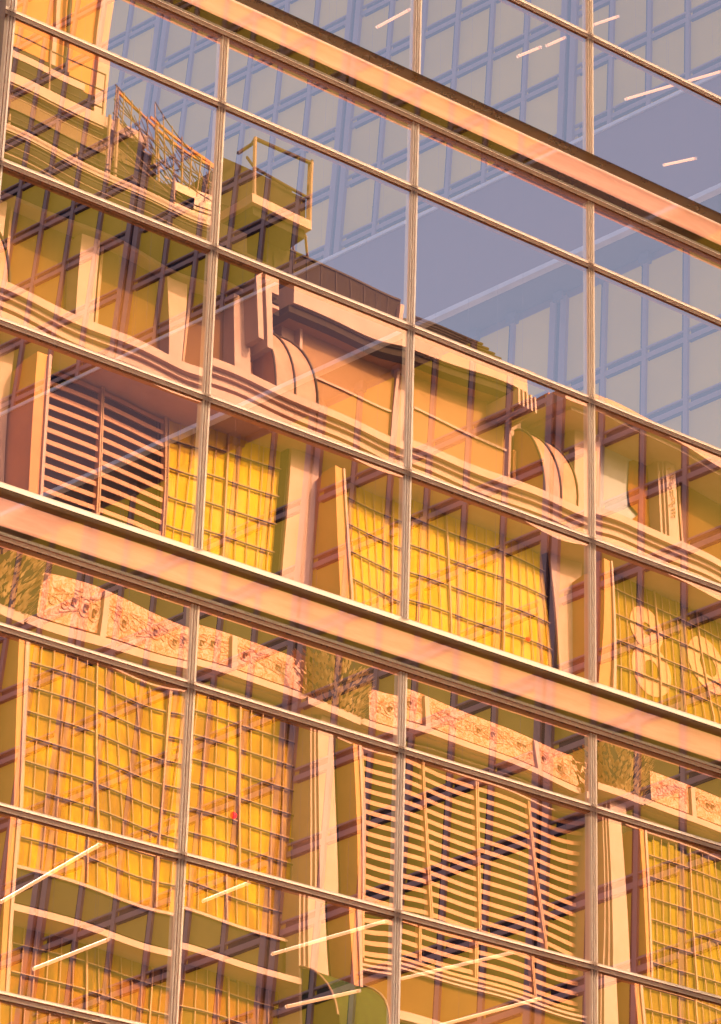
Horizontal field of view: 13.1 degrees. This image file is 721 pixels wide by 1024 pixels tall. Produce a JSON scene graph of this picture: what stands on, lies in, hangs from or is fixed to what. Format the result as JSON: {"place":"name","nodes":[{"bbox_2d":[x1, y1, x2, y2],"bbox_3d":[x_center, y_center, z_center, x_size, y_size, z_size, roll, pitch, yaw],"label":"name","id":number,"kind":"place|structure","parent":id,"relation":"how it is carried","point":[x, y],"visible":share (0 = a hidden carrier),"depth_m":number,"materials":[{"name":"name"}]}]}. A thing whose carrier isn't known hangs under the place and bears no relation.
{"place":"outdoors","nodes":[
{"label":"outdoors","id":0,"kind":"place"},
{"bbox_2d":[2,7,720,761],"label":"office wing","id":1,"kind":"structure","parent":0,"point":[280,617],"depth_m":38.46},
{"bbox_3d":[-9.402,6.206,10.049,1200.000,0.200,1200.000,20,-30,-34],"label":"paved ground","id":2,"kind":"structure","parent":0,"visible":0},
{"bbox_2d":[0,0,720,1023],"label":"curtain wall","id":3,"kind":"structure","parent":2,"relation":"on","point":[396,364],"depth_m":20.90,"materials":[{"name":"multicoloured glass"}]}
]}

